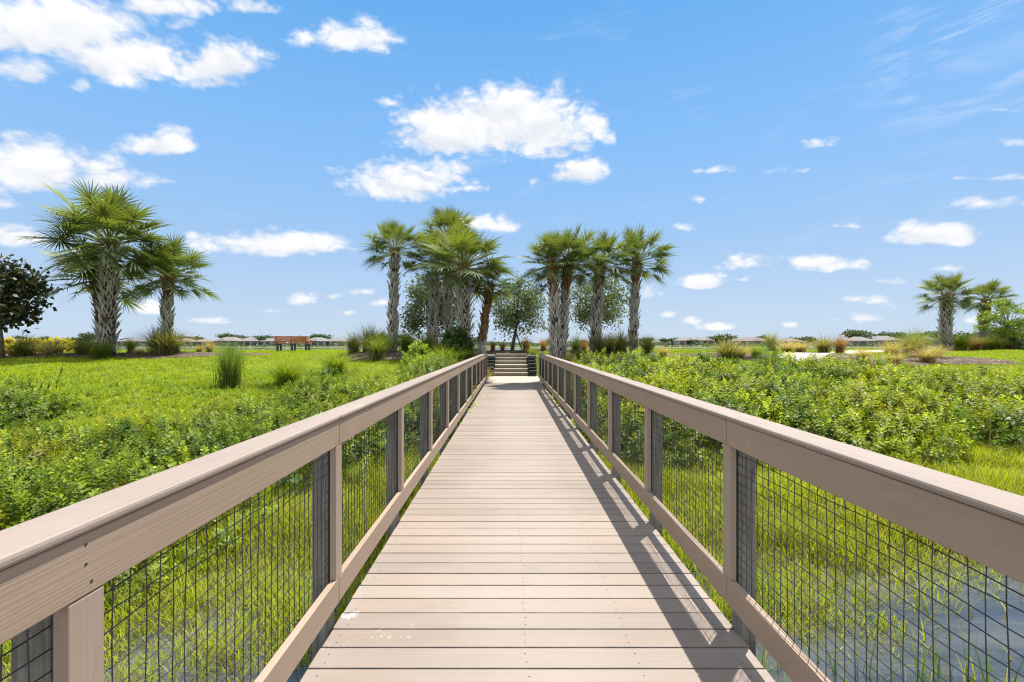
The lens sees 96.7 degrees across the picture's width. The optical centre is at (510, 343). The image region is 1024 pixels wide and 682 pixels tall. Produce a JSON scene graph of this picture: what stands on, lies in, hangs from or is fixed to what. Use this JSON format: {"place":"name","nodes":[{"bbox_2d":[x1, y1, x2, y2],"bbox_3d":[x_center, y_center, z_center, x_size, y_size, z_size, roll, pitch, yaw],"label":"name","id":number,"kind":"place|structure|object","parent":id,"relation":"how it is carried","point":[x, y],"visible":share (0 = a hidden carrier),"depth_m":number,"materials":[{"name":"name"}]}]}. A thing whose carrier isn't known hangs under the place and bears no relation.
{"place":"outdoors","nodes":[
{"label":"outdoors","id":0,"kind":"place"},
{"bbox_2d":[0,344,1023,585],"bbox_3d":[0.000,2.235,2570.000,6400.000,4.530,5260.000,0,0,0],"label":"ground","id":1,"kind":"structure","parent":0,"point":[125,405],"depth_m":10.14,"materials":[{"name":"plant"}]},
{"bbox_2d":[4,336,14,353],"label":"hedge shrub","id":2,"kind":"object","parent":1,"relation":"on","point":[9,340],"visible":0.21,"depth_m":21.74,"materials":[{"name":"yellow plant"}]},
{"bbox_2d":[35,336,75,352],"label":"hedge shrub","id":3,"kind":"object","parent":1,"relation":"on","point":[58,340],"visible":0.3,"depth_m":22.03,"materials":[{"name":"yellow plant"}]},
{"bbox_2d":[77,332,96,340],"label":"tree","id":4,"kind":"object","parent":1,"relation":"on","point":[88,334],"visible":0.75,"depth_m":323.37,"materials":[{"name":"green plant"}]},
{"bbox_2d":[63,337,135,359],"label":"grass clump","id":5,"kind":"object","parent":1,"relation":"on","point":[97,352],"visible":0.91,"depth_m":18.77,"materials":[{"name":"plant"}]},
{"bbox_2d":[116,338,149,345],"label":"house","id":6,"kind":"structure","parent":1,"relation":"on","point":[137,339],"depth_m":295.76,"materials":[{"name":"paint"}]},
{"bbox_2d":[0,351,271,358],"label":"mulch bed","id":7,"kind":"object","parent":1,"relation":"on","point":[155,356],"visible":0.52,"depth_m":19.85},
{"bbox_2d":[1,345,20,356],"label":"grass clump","id":8,"kind":"object","parent":7,"relation":"on","point":[11,353],"visible":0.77,"depth_m":19.32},
{"bbox_2d":[0,253,59,357],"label":"magnolia tree","id":9,"kind":"object","parent":7,"relation":"on","point":[17,288],"visible":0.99,"depth_m":19.44,"materials":[{"name":"green plant"}]},
{"bbox_2d":[1,332,61,356],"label":"grass clump","id":10,"kind":"object","parent":7,"relation":"on","point":[23,351],"visible":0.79,"depth_m":19.46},
{"bbox_2d":[6,335,80,357],"bbox_3d":[-19.104,0.116,18.953,3.557,0.991,3.487,0,0,14],"label":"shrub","id":11,"kind":"object","parent":7,"relation":"on","point":[52,350],"visible":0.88,"depth_m":18.88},
{"bbox_2d":[45,335,98,354],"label":"grass clump","id":12,"kind":"object","parent":7,"relation":"on","point":[79,350],"visible":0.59,"depth_m":20.02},
{"bbox_2d":[30,241,150,342],"bbox_3d":[-19.201,-2.245,21.082,4.500,5.485,4.280,0,0,38],"label":"palm tree","id":13,"kind":"object","parent":7,"relation":"on","point":[91,288],"visible":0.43,"depth_m":20.93,"materials":[{"name":"green plant"}]},
{"bbox_2d":[12,178,194,355],"bbox_3d":[-17.262,-3.236,19.674,5.606,7.627,5.867,0,0,0],"label":"palm tree","id":14,"kind":"object","parent":7,"relation":"on","point":[114,214],"visible":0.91,"depth_m":19.34,"materials":[{"name":"green plant"}]},
{"bbox_2d":[119,337,142,352],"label":"grass clump","id":15,"kind":"object","parent":7,"relation":"on","point":[132,344],"visible":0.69,"depth_m":20.73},
{"bbox_2d":[134,323,179,351],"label":"grass clump","id":16,"kind":"object","parent":7,"relation":"on","point":[150,341],"visible":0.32,"depth_m":20.94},
{"bbox_2d":[125,326,205,355],"bbox_3d":[-14.891,-0.165,20.168,3.784,1.389,4.069,0,0,-14],"label":"grass clump","id":17,"kind":"object","parent":7,"relation":"on","point":[169,344],"visible":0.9,"depth_m":20.02,"materials":[{"name":"plant"}]},
{"bbox_2d":[116,233,220,346],"bbox_3d":[-15.938,-2.338,21.201,4.514,5.599,4.418,0,0,0],"label":"palm tree","id":18,"kind":"object","parent":7,"relation":"on","point":[169,290],"visible":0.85,"depth_m":20.93,"materials":[{"name":"green plant"}]},
{"bbox_2d":[192,339,212,344],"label":"house","id":19,"kind":"structure","parent":1,"relation":"on","point":[199,342],"depth_m":290.69,"materials":[{"name":"paint"}]},
{"bbox_2d":[200,340,217,351],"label":"grass clump","id":20,"kind":"object","parent":1,"relation":"on","point":[209,348],"visible":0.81,"depth_m":21.74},
{"bbox_2d":[215,332,234,337],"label":"tree","id":21,"kind":"object","parent":1,"relation":"on","point":[227,334],"visible":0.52,"depth_m":323.06,"materials":[{"name":"green plant"}]},
{"bbox_2d":[213,337,240,345],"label":"house","id":22,"kind":"structure","parent":1,"relation":"on","point":[229,339],"depth_m":292.82,"materials":[{"name":"paint"}]},
{"bbox_2d":[204,341,250,389],"bbox_3d":[-7.132,0.510,11.574,1.318,1.328,1.225,0,0,-45],"label":"grass clump","id":23,"kind":"object","parent":1,"relation":"on","point":[230,366],"visible":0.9,"depth_m":11.48,"materials":[{"name":"plant"}]},
{"bbox_2d":[0,346,478,661],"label":"shrub thicket","id":24,"kind":"object","parent":1,"relation":"on","point":[21,477],"visible":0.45,"depth_m":6.89,"materials":[{"name":"green plant"}]},
{"bbox_2d":[237,337,258,345],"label":"house","id":25,"kind":"structure","parent":1,"relation":"on","point":[252,341],"depth_m":292.59,"materials":[{"name":"paint"}]},
{"bbox_2d":[259,338,284,345],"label":"house","id":26,"kind":"structure","parent":1,"relation":"on","point":[267,341],"depth_m":294.74,"materials":[{"name":"paint"}]},
{"bbox_2d":[274,336,311,350],"bbox_3d":[-12.075,0.057,25.364,1.840,0.964,0.602,0,0,-2],"label":"park bench","id":27,"kind":"object","parent":1,"relation":"on","point":[291,339],"visible":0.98,"depth_m":25.13,"materials":[{"name":"brown wood"}]},
{"bbox_2d":[247,350,346,386],"bbox_3d":[-5.902,0.652,11.994,3.346,1.013,3.456,0,0,11],"label":"grass clump","id":28,"kind":"object","parent":1,"relation":"on","point":[283,375],"visible":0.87,"depth_m":11.87,"materials":[{"name":"plant"}]},
{"bbox_2d":[303,337,327,345],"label":"house","id":29,"kind":"structure","parent":1,"relation":"on","point":[319,341],"depth_m":292.49,"materials":[{"name":"paint"}]},
{"bbox_2d":[308,333,333,338],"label":"tree","id":30,"kind":"object","parent":1,"relation":"on","point":[321,335],"visible":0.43,"depth_m":320.55,"materials":[{"name":"green plant"}]},
{"bbox_2d":[301,348,365,373],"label":"grass clump","id":31,"kind":"object","parent":1,"relation":"on","point":[339,363],"visible":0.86,"depth_m":14.28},
{"bbox_2d":[327,338,349,345],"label":"house","id":32,"kind":"structure","parent":1,"relation":"on","point":[334,340],"depth_m":294.88,"materials":[{"name":"paint"}]},
{"bbox_2d":[360,329,403,361],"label":"grass clump","id":33,"kind":"object","parent":1,"relation":"on","point":[376,349],"visible":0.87,"depth_m":17.78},
{"bbox_2d":[341,350,475,359],"bbox_3d":[-4.123,1.054,20.655,7.012,1.516,5.514,0,0,-16],"label":"mulch bed","id":34,"kind":"object","parent":1,"relation":"on","point":[397,354],"visible":0.21,"depth_m":19.29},
{"bbox_2d":[331,331,367,353],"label":"grass clump","id":35,"kind":"object","parent":34,"relation":"on","point":[354,344],"visible":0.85,"depth_m":20.26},
{"bbox_2d":[346,322,387,351],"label":"grass clump","id":36,"kind":"object","parent":34,"relation":"on","point":[366,337],"visible":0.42,"depth_m":21.02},
{"bbox_2d":[362,328,409,352],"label":"grass clump","id":37,"kind":"object","parent":34,"relation":"on","point":[386,341],"visible":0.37,"depth_m":19.92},
{"bbox_2d":[358,218,429,350],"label":"palm tree","id":38,"kind":"object","parent":34,"relation":"on","point":[397,234],"visible":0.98,"depth_m":20.41,"materials":[{"name":"green plant"}]},
{"bbox_2d":[381,327,420,350],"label":"grass clump","id":39,"kind":"object","parent":34,"relation":"on","point":[404,344],"visible":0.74,"depth_m":20.64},
{"bbox_2d":[395,330,438,352],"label":"grass clump","id":40,"kind":"object","parent":34,"relation":"on","point":[427,340],"visible":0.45,"depth_m":19.70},
{"bbox_2d":[400,224,460,350],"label":"palm tree","id":41,"kind":"object","parent":34,"relation":"on","point":[433,301],"visible":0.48,"depth_m":21.40,"materials":[{"name":"green plant"}]},
{"bbox_2d":[437,324,477,359],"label":"shrub","id":42,"kind":"object","parent":34,"relation":"on","point":[454,338],"visible":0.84,"depth_m":18.53,"materials":[{"name":"green plant"}]},
{"bbox_2d":[409,221,518,358],"bbox_3d":[-1.856,-2.294,19.102,4.447,5.864,4.448,0,0,-35],"label":"palm tree","id":43,"kind":"object","parent":34,"relation":"on","point":[464,248],"visible":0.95,"depth_m":18.89,"materials":[{"name":"green plant"}]},
{"bbox_2d":[469,262,520,354],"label":"palm tree","id":44,"kind":"object","parent":34,"relation":"on","point":[482,336],"visible":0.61,"depth_m":20.05,"materials":[{"name":"green plant"}]},
{"bbox_2d":[398,339,429,373],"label":"shrub","id":45,"kind":"object","parent":1,"relation":"on","point":[418,348],"visible":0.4,"depth_m":15.08,"materials":[{"name":"green plant"}]},
{"bbox_2d":[399,267,476,343],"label":"oak tree","id":46,"kind":"object","parent":1,"relation":"on","point":[416,321],"visible":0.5,"depth_m":24.69,"materials":[{"name":"green plant"}]},
{"bbox_2d":[410,204,483,344],"bbox_3d":[-3.005,-3.430,23.539,4.396,7.867,4.357,0,0,0],"label":"palm tree","id":47,"kind":"object","parent":1,"relation":"on","point":[442,218],"visible":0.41,"depth_m":23.35,"materials":[{"name":"green plant"}]},
{"bbox_2d":[426,344,479,361],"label":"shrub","id":48,"kind":"object","parent":1,"relation":"on","point":[445,353],"visible":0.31,"depth_m":16.44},
{"bbox_2d":[486,355,494,375],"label":"retaining wall","id":49,"kind":"structure","parent":1,"relation":"on","point":[490,360],"depth_m":23.27,"materials":[{"name":"stone"}]},
{"bbox_2d":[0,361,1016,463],"bbox_3d":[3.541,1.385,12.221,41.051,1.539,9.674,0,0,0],"label":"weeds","id":50,"kind":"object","parent":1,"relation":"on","point":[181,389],"visible":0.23,"depth_m":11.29,"materials":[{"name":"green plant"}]},
{"bbox_2d":[494,354,527,375],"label":"timber steps","id":51,"kind":"structure","parent":1,"relation":"on","point":[511,364],"depth_m":23.28,"materials":[{"name":"wood"}]},
{"bbox_2d":[0,353,1023,681],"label":"footbridge","id":52,"kind":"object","parent":1,"relation":"on","point":[526,543],"visible":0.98,"depth_m":2.50,"materials":[{"name":"wood"}]},
{"bbox_2d":[0,406,1023,681],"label":"wet grass","id":53,"kind":"structure","parent":1,"relation":"on","point":[998,470],"depth_m":4.82,"materials":[{"name":"plant"}]},
{"bbox_2d":[484,376,541,384],"bbox_3d":[0.120,1.706,20.670,2.480,0.188,3.860,0,0,0],"label":"landing","id":54,"kind":"object","parent":1,"relation":"on","point":[515,379],"visible":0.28,"depth_m":20.44,"materials":[{"name":"concrete"}]},
{"bbox_2d":[519,334,533,352],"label":"grass clump","id":55,"kind":"object","parent":1,"relation":"on","point":[525,348],"visible":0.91,"depth_m":25.52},
{"bbox_2d":[486,349,571,353],"bbox_3d":[0.100,0.484,26.580,9.720,0.324,3.120,0,0,0],"label":"mulch bed","id":56,"kind":"object","parent":1,"relation":"on","point":[505,352],"visible":0.26,"depth_m":25.60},
{"bbox_2d":[490,271,549,350],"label":"oak tree","id":57,"kind":"object","parent":56,"relation":"on","point":[523,307],"visible":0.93,"depth_m":26.79,"materials":[{"name":"green plant"}]},
{"bbox_2d":[537,337,547,350],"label":"grass clump","id":58,"kind":"object","parent":56,"relation":"on","point":[543,346],"visible":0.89,"depth_m":25.93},
{"bbox_2d":[527,355,536,375],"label":"retaining wall","id":59,"kind":"structure","parent":1,"relation":"on","point":[532,365],"depth_m":22.92,"materials":[{"name":"stone"}]},
{"bbox_2d":[69,339,1022,346],"bbox_3d":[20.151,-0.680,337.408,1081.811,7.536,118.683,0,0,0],"label":"woodland","id":60,"kind":"object","parent":1,"relation":"on","point":[665,344],"visible":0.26,"depth_m":281.39,"materials":[{"name":"green plant"}]},
{"bbox_2d":[568,276,639,334],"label":"oak tree","id":61,"kind":"object","parent":1,"relation":"on","point":[611,303],"visible":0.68,"depth_m":25.25,"materials":[{"name":"green plant"}]},
{"bbox_2d":[566,352,687,363],"bbox_3d":[4.990,1.057,20.540,7.080,1.258,5.640,0,0,0],"label":"mulch bed","id":62,"kind":"object","parent":1,"relation":"on","point":[608,354],"visible":0.13,"depth_m":20.23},
{"bbox_2d":[514,228,591,357],"bbox_3d":[1.780,-1.824,18.565,3.290,5.735,3.330,0,0,0],"label":"palm tree","id":63,"kind":"object","parent":62,"relation":"on","point":[553,242],"visible":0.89,"depth_m":18.20,"materials":[{"name":"green plant"}]},
{"bbox_2d":[531,223,609,357],"bbox_3d":[2.400,-2.154,18.938,3.413,5.903,3.455,0,0,-31],"label":"palm tree","id":64,"kind":"object","parent":62,"relation":"on","point":[575,241],"visible":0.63,"depth_m":18.72,"materials":[{"name":"green plant"}]},
{"bbox_2d":[567,333,586,352],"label":"grass clump","id":65,"kind":"object","parent":62,"relation":"on","point":[575,344],"visible":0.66,"depth_m":22.31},
{"bbox_2d":[566,348,592,360],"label":"grass clump","id":66,"kind":"object","parent":62,"relation":"on","point":[577,355],"visible":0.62,"depth_m":18.83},
{"bbox_2d":[582,329,614,354],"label":"grass clump","id":67,"kind":"object","parent":62,"relation":"on","point":[602,341],"visible":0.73,"depth_m":20.21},
{"bbox_2d":[572,228,636,354],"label":"palm tree","id":68,"kind":"object","parent":62,"relation":"on","point":[598,283],"visible":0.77,"depth_m":20.38,"materials":[{"name":"green plant"}]},
{"bbox_2d":[587,325,644,354],"bbox_3d":[5.029,-0.147,20.890,3.063,1.389,3.122,0,0,-26],"label":"grass clump","id":69,"kind":"object","parent":62,"relation":"on","point":[619,345],"visible":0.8,"depth_m":20.60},
{"bbox_2d":[606,223,679,352],"bbox_3d":[5.967,-2.595,21.391,3.744,6.277,3.762,0,0,0],"label":"palm tree","id":70,"kind":"object","parent":62,"relation":"on","point":[635,244],"visible":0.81,"depth_m":21.20,"materials":[{"name":"green plant"}]},
{"bbox_2d":[631,333,662,353],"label":"grass clump","id":71,"kind":"object","parent":62,"relation":"on","point":[647,346],"visible":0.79,"depth_m":20.86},
{"bbox_2d":[653,345,673,356],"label":"grass clump","id":72,"kind":"object","parent":62,"relation":"on","point":[662,351],"visible":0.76,"depth_m":20.30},
{"bbox_2d":[672,337,697,344],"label":"house","id":73,"kind":"structure","parent":1,"relation":"on","point":[682,341],"depth_m":334.57,"materials":[{"name":"paint"}]},
{"bbox_2d":[695,337,713,344],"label":"house","id":74,"kind":"structure","parent":1,"relation":"on","point":[704,339],"depth_m":339.47,"materials":[{"name":"paint"}]},
{"bbox_2d":[686,350,724,370],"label":"shrub","id":75,"kind":"object","parent":1,"relation":"on","point":[707,357],"visible":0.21,"depth_m":15.41,"materials":[{"name":"green plant"}]},
{"bbox_2d":[716,333,737,344],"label":"tree","id":76,"kind":"object","parent":1,"relation":"on","point":[725,337],"visible":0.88,"depth_m":342.39,"materials":[{"name":"green plant"}]},
{"bbox_2d":[698,336,770,361],"bbox_3d":[8.724,0.181,18.559,3.063,1.222,3.294,0,0,-34],"label":"grass clump","id":77,"kind":"object","parent":1,"relation":"on","point":[728,351],"visible":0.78,"depth_m":18.43,"materials":[{"name":"plant"}]},
{"bbox_2d":[669,351,816,360],"bbox_3d":[11.471,0.532,22.446,10.398,0.369,4.212,0,0,-38],"label":"mulch bed","id":78,"kind":"object","parent":1,"relation":"on","point":[748,357],"visible":0.13,"depth_m":20.69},
{"bbox_2d":[734,343,759,358],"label":"grass clump","id":79,"kind":"object","parent":78,"relation":"on","point":[742,356],"visible":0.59,"depth_m":19.46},
{"bbox_2d":[777,339,818,352],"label":"grass clump","id":80,"kind":"object","parent":78,"relation":"on","point":[801,349],"visible":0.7,"depth_m":22.47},
{"bbox_2d":[732,337,766,345],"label":"house","id":81,"kind":"structure","parent":1,"relation":"on","point":[749,340],"depth_m":304.56,"materials":[{"name":"paint"}]},
{"bbox_2d":[744,342,770,357],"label":"grass clump","id":82,"kind":"object","parent":1,"relation":"on","point":[754,352],"visible":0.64,"depth_m":19.71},
{"bbox_2d":[750,341,792,375],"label":"shrub","id":83,"kind":"object","parent":1,"relation":"on","point":[771,361],"visible":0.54,"depth_m":14.77,"materials":[{"name":"green plant"}]},
{"bbox_2d":[753,330,789,350],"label":"grass clump","id":84,"kind":"object","parent":1,"relation":"on","point":[770,339],"visible":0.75,"depth_m":25.36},
{"bbox_2d":[549,346,1023,477],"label":"shrub thicket","id":85,"kind":"object","parent":1,"relation":"on","point":[823,397],"visible":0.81,"depth_m":10.08,"materials":[{"name":"green plant"}]},
{"bbox_2d":[775,338,803,345],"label":"house","id":86,"kind":"structure","parent":1,"relation":"on","point":[786,340],"depth_m":299.85,"materials":[{"name":"paint"}]},
{"bbox_2d":[769,340,815,352],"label":"grass clump","id":87,"kind":"object","parent":1,"relation":"on","point":[787,348],"visible":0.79,"depth_m":21.46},
{"bbox_2d":[800,336,817,343],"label":"tree","id":88,"kind":"object","parent":1,"relation":"on","point":[806,338],"visible":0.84,"depth_m":328.00,"materials":[{"name":"green plant"}]},
{"bbox_2d":[803,333,840,352],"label":"grass clump","id":89,"kind":"object","parent":1,"relation":"on","point":[825,345],"visible":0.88,"depth_m":22.67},
{"bbox_2d":[831,332,856,352],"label":"grass clump","id":90,"kind":"object","parent":1,"relation":"on","point":[840,349],"visible":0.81,"depth_m":22.50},
{"bbox_2d":[839,329,878,337],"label":"tree","id":91,"kind":"object","parent":1,"relation":"on","point":[860,333],"visible":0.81,"depth_m":296.20,"materials":[{"name":"green plant"}]},
{"bbox_2d":[844,337,875,345],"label":"house","id":92,"kind":"structure","parent":1,"relation":"on","point":[862,340],"depth_m":287.13,"materials":[{"name":"paint"}]},
{"bbox_2d":[869,336,900,345],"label":"house","id":93,"kind":"structure","parent":1,"relation":"on","point":[883,338],"depth_m":286.88,"materials":[{"name":"paint"}]},
{"bbox_2d":[873,340,920,355],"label":"grass clump","id":94,"kind":"object","parent":1,"relation":"on","point":[893,349],"visible":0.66,"depth_m":20.25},
{"bbox_2d":[878,333,946,357],"bbox_3d":[17.990,0.027,20.712,3.051,1.333,3.281,0,0,15],"label":"grass clump","id":95,"kind":"object","parent":1,"relation":"on","point":[910,341],"visible":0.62,"depth_m":20.43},
{"bbox_2d":[880,325,954,351],"bbox_3d":[20.192,-0.224,22.478,3.487,1.501,3.371,0,0,-44],"label":"grass clump","id":96,"kind":"object","parent":1,"relation":"on","point":[919,336],"visible":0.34,"depth_m":22.41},
{"bbox_2d":[820,354,1023,365],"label":"mulch bed","id":97,"kind":"object","parent":1,"relation":"on","point":[956,360],"visible":0.47,"depth_m":18.99,"materials":[{"name":"soil"}]},
{"bbox_2d":[845,347,878,360],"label":"grass clump","id":98,"kind":"object","parent":97,"relation":"on","point":[863,353],"visible":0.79,"depth_m":18.71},
{"bbox_2d":[872,350,918,363],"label":"grass clump","id":99,"kind":"object","parent":97,"relation":"on","point":[894,357],"visible":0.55,"depth_m":17.90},
{"bbox_2d":[902,343,966,362],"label":"grass clump","id":100,"kind":"object","parent":97,"relation":"on","point":[927,356],"visible":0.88,"depth_m":18.33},
{"bbox_2d":[916,331,953,337],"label":"tree","id":101,"kind":"object","parent":1,"relation":"on","point":[929,333],"visible":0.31,"depth_m":297.73,"materials":[{"name":"green plant"}]},
{"bbox_2d":[928,342,955,357],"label":"grass clump","id":102,"kind":"object","parent":1,"relation":"on","point":[935,349],"visible":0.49,"depth_m":20.28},
{"bbox_2d":[937,331,984,350],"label":"grass clump","id":103,"kind":"object","parent":1,"relation":"on","point":[960,343],"visible":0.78,"depth_m":27.35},
{"bbox_2d":[965,335,990,350],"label":"grass clump","id":104,"kind":"object","parent":1,"relation":"on","point":[977,346],"visible":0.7,"depth_m":27.66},
{"bbox_2d":[956,329,1018,348],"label":"shrub","id":105,"kind":"object","parent":1,"relation":"on","point":[974,334],"visible":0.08,"depth_m":32.04,"materials":[{"name":"green plant"}]},
{"bbox_2d":[972,296,1023,349],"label":"cypress tree","id":106,"kind":"object","parent":1,"relation":"on","point":[1008,327],"visible":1,"depth_m":27.45,"materials":[{"name":"green plant"}]},
{"bbox_2d":[997,330,1023,349],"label":"shrub","id":107,"kind":"object","parent":1,"relation":"on","point":[1018,344],"visible":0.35,"depth_m":28.12,"materials":[{"name":"green plant"}]},
{"bbox_2d":[0,0,1023,343],"label":"sky","id":108,"kind":"structure","parent":0,"point":[807,164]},
{"bbox_2d":[2,347,1023,681],"bbox_3d":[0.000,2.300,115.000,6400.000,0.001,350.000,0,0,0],"label":"water","id":109,"kind":"structure","parent":0,"point":[988,605],"depth_m":3.65,"materials":[{"name":"liquid"}]},
{"bbox_2d":[779,349,929,360],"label":"path","id":110,"kind":"structure","parent":0,"point":[801,354],"depth_m":20.43,"materials":[{"name":"concrete"}]},
{"bbox_2d":[978,334,1019,349],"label":"grass clump","id":111,"kind":"object","parent":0,"point":[996,345],"visible":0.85,"depth_m":27.07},
{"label":"mulch bed","id":112,"kind":"structure","parent":0,"visible":0},
{"bbox_2d":[912,270,981,350],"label":"palm tree","id":113,"kind":"object","parent":112,"relation":"on","point":[946,299],"visible":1,"depth_m":27.59,"materials":[{"name":"green plant"}]},
{"bbox_2d":[959,277,1020,348],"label":"palm tree","id":114,"kind":"object","parent":112,"relation":"on","point":[989,289],"visible":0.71,"depth_m":29.72,"materials":[{"name":"green plant"}]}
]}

